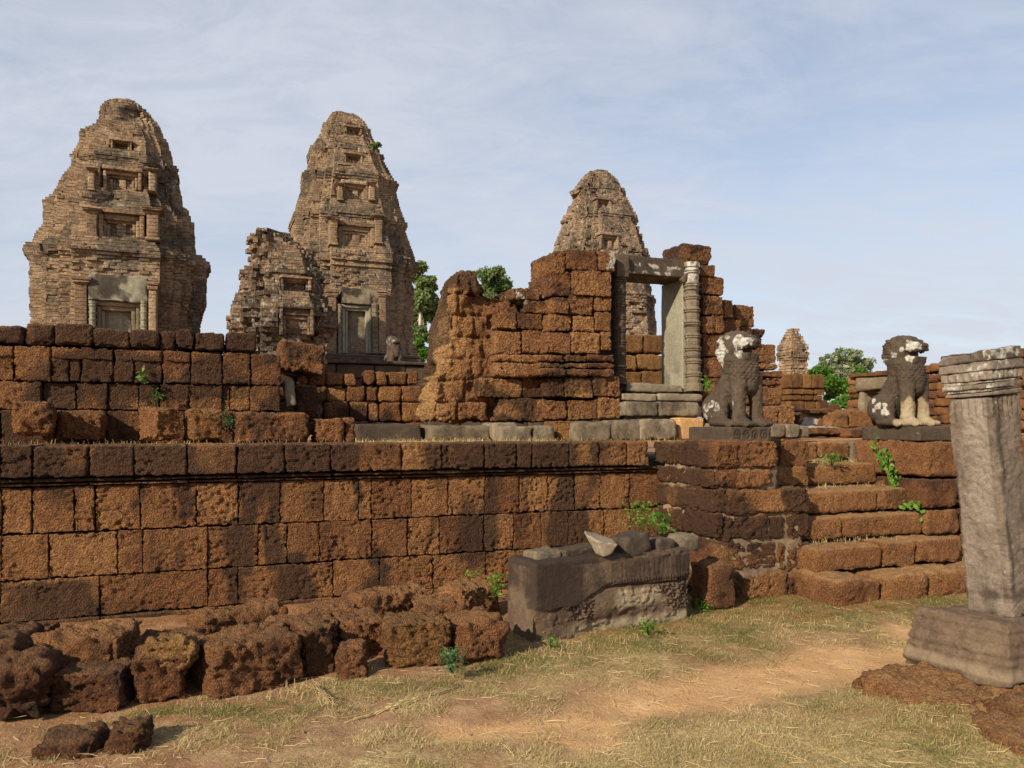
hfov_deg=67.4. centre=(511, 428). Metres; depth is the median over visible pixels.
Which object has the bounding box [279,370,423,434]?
wall
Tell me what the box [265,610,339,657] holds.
laterite block
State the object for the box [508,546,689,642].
carved lintel
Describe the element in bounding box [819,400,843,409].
wall
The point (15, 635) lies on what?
laterite block
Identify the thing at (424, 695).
dry frond
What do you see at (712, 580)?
laterite block
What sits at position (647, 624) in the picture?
leafy weed
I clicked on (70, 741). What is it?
laterite block
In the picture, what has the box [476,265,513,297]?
broadleaf tree
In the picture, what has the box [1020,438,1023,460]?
retaining wall
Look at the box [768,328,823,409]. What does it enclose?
brick library
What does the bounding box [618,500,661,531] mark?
weed bush
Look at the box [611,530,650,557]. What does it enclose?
stone fragment
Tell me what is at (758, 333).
laterite block
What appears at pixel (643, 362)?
wall
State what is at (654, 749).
grass
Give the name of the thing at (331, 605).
laterite block
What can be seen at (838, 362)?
feathery tree
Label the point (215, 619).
laterite block
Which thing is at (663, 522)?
leafy weed
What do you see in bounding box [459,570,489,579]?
leafy weed
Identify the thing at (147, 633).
laterite block
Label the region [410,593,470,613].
laterite block
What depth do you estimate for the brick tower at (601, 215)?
34.50 m
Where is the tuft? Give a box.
[369,142,382,152]
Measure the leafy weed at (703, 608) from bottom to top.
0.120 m
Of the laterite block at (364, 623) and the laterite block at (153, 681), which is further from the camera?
the laterite block at (364, 623)
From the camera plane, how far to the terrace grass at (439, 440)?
8.49 m
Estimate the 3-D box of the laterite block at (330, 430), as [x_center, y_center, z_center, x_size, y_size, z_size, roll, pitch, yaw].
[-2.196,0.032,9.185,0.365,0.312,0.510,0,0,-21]
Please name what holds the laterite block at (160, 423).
on the terrace ground at (805, 439)
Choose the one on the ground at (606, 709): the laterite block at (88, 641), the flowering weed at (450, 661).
the flowering weed at (450, 661)
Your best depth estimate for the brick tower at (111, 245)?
19.49 m
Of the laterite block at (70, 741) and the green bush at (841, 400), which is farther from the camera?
the green bush at (841, 400)
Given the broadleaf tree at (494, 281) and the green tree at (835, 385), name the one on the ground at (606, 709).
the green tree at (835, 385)
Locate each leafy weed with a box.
[135,366,151,385]
[149,388,163,406]
[221,410,235,431]
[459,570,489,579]
[485,572,505,599]
[541,631,558,646]
[633,616,662,635]
[647,511,674,535]
[687,598,719,612]
[700,375,712,391]
[816,452,848,465]
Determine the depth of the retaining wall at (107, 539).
6.76 m
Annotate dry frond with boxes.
[344,682,459,722]
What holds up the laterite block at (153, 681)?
on the ground at (606, 709)
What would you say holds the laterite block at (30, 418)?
on the terrace ground at (805, 439)
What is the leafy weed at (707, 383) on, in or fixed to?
on the gateway at (501, 365)
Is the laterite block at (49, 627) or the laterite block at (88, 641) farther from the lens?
the laterite block at (49, 627)
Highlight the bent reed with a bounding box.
[311,678,337,716]
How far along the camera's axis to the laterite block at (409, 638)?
5.30 m
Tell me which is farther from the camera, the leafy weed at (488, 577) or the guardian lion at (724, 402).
the guardian lion at (724, 402)
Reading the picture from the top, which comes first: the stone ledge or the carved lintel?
the stone ledge
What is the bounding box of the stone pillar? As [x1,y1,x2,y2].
[903,345,1023,687]
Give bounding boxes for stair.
[792,440,965,606]
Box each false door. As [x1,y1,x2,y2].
[106,311,131,332]
[348,311,364,341]
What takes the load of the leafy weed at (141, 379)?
attached to the enclosure wall at (40, 364)
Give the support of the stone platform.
on the platform ground
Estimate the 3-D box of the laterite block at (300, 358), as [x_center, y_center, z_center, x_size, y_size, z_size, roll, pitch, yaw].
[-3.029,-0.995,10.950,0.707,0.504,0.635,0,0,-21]
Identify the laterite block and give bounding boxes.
[0,620,44,654]
[0,643,68,721]
[11,401,57,436]
[30,721,110,760]
[31,617,141,663]
[41,622,59,631]
[49,653,135,713]
[59,410,107,442]
[104,714,154,754]
[129,643,188,703]
[130,626,206,677]
[138,406,180,441]
[140,632,200,671]
[184,407,223,442]
[185,597,288,634]
[191,621,304,699]
[232,411,309,442]
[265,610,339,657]
[276,340,324,375]
[284,614,335,677]
[292,384,319,417]
[299,598,359,613]
[311,418,345,442]
[331,607,383,656]
[334,638,369,681]
[341,417,355,441]
[341,579,433,616]
[381,609,451,668]
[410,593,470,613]
[438,576,500,612]
[443,606,510,665]
[690,558,735,610]
[749,328,764,339]
[794,412,803,424]
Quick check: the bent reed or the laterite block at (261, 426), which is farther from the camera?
the laterite block at (261, 426)
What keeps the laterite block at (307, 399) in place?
attached to the enclosure wall at (40, 364)
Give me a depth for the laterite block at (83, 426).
8.50 m
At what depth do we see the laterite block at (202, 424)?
8.57 m
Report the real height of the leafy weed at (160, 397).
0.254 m
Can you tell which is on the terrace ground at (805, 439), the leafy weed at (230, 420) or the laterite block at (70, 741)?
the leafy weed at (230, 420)
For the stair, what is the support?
on the ground at (606, 709)
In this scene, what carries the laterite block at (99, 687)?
on the ground at (606, 709)
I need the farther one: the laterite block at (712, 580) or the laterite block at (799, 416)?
the laterite block at (799, 416)
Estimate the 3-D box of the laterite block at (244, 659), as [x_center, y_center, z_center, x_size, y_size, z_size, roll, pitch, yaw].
[-1.726,1.506,5.004,0.619,0.377,0.511,0,0,-38]
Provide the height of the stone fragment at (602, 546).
0.187 m
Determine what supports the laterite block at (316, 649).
on the ground at (606, 709)
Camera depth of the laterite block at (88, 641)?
4.74 m
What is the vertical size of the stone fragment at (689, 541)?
0.160 m
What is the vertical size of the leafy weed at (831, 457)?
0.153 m
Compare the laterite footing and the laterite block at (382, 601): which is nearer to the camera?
the laterite footing
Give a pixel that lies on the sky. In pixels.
(851, 172)
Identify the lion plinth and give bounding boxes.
[689,427,770,441]
[862,426,950,440]
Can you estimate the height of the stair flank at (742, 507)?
1.676 m
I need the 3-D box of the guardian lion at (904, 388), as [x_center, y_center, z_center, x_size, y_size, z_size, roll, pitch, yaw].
[4.414,-0.532,8.729,0.497,1.042,0.713,0,0,-29]
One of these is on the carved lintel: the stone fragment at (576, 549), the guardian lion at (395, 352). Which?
the stone fragment at (576, 549)
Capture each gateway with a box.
[415,243,808,441]
[847,348,1023,432]
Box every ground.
[0,445,1023,767]
[44,433,1023,444]
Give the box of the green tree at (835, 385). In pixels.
[807,365,865,402]
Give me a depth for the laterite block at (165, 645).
4.69 m
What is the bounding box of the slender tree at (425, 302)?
[411,260,438,343]
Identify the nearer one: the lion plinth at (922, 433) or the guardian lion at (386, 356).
the lion plinth at (922, 433)
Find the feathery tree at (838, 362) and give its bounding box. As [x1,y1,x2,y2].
[811,346,876,408]
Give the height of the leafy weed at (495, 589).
0.220 m
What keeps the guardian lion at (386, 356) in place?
on the platform ground
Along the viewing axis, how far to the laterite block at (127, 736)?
3.92 m
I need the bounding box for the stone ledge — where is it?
[354,424,421,441]
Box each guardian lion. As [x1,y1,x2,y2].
[384,336,396,360]
[387,338,402,360]
[702,331,772,426]
[867,335,940,426]
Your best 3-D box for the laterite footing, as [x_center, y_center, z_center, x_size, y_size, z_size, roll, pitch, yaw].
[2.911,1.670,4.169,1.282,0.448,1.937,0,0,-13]
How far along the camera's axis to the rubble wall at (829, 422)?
14.76 m
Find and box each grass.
[0,592,1023,767]
[2,436,913,543]
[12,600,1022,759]
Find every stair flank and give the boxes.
[654,438,809,602]
[831,439,963,561]
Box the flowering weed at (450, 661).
[436,645,465,672]
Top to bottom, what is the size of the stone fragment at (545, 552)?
0.123 m
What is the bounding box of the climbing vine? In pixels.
[870,436,924,521]
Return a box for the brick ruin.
[226,227,337,366]
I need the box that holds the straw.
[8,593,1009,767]
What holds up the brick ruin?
on the platform ground
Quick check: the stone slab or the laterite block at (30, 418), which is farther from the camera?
the stone slab
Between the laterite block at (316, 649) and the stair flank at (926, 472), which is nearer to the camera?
the laterite block at (316, 649)
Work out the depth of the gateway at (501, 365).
10.88 m
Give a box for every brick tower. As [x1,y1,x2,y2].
[22,98,210,351]
[288,111,418,355]
[553,169,656,400]
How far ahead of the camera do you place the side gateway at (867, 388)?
18.36 m
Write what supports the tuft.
attached to the brick tower at (347, 226)
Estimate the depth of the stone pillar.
4.82 m
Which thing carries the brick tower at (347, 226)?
on the platform ground
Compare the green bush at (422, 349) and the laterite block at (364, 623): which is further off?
the green bush at (422, 349)
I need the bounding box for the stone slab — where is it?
[283,380,295,406]
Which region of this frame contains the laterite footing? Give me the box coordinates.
[852,660,1023,755]
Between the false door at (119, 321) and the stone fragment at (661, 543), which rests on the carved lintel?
the stone fragment at (661, 543)
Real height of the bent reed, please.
0.089 m
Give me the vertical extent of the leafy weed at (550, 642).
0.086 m
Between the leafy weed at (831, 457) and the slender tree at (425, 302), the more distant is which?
the slender tree at (425, 302)
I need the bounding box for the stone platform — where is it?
[325,354,421,361]
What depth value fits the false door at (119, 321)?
19.12 m
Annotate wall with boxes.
[0,323,288,444]
[0,440,660,627]
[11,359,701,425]
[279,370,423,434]
[626,335,661,383]
[794,408,878,437]
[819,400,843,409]
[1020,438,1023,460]
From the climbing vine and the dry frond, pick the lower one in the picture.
the dry frond
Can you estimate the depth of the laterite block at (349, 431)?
9.10 m
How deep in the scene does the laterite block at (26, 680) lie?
4.34 m
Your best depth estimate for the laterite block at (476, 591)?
6.33 m
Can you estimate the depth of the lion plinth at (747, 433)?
7.53 m
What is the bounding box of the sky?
[0,0,1023,417]
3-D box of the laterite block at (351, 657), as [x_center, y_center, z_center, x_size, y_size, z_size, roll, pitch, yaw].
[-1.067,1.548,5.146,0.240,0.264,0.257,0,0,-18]
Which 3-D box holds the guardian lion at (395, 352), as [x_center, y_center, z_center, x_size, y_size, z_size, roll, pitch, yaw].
[-3.842,-2.452,25.175,0.493,1.032,0.706,0,0,-25]
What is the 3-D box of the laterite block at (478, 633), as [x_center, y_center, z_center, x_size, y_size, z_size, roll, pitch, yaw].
[-0.271,1.500,5.563,0.414,0.370,0.439,0,0,-26]
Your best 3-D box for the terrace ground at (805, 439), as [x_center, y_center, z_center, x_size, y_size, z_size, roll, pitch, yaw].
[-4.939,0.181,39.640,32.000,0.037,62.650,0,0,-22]
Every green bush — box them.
[413,337,427,361]
[827,394,857,408]
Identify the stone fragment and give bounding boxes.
[523,546,560,559]
[553,543,594,556]
[584,531,616,556]
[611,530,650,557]
[649,537,674,549]
[667,532,699,550]

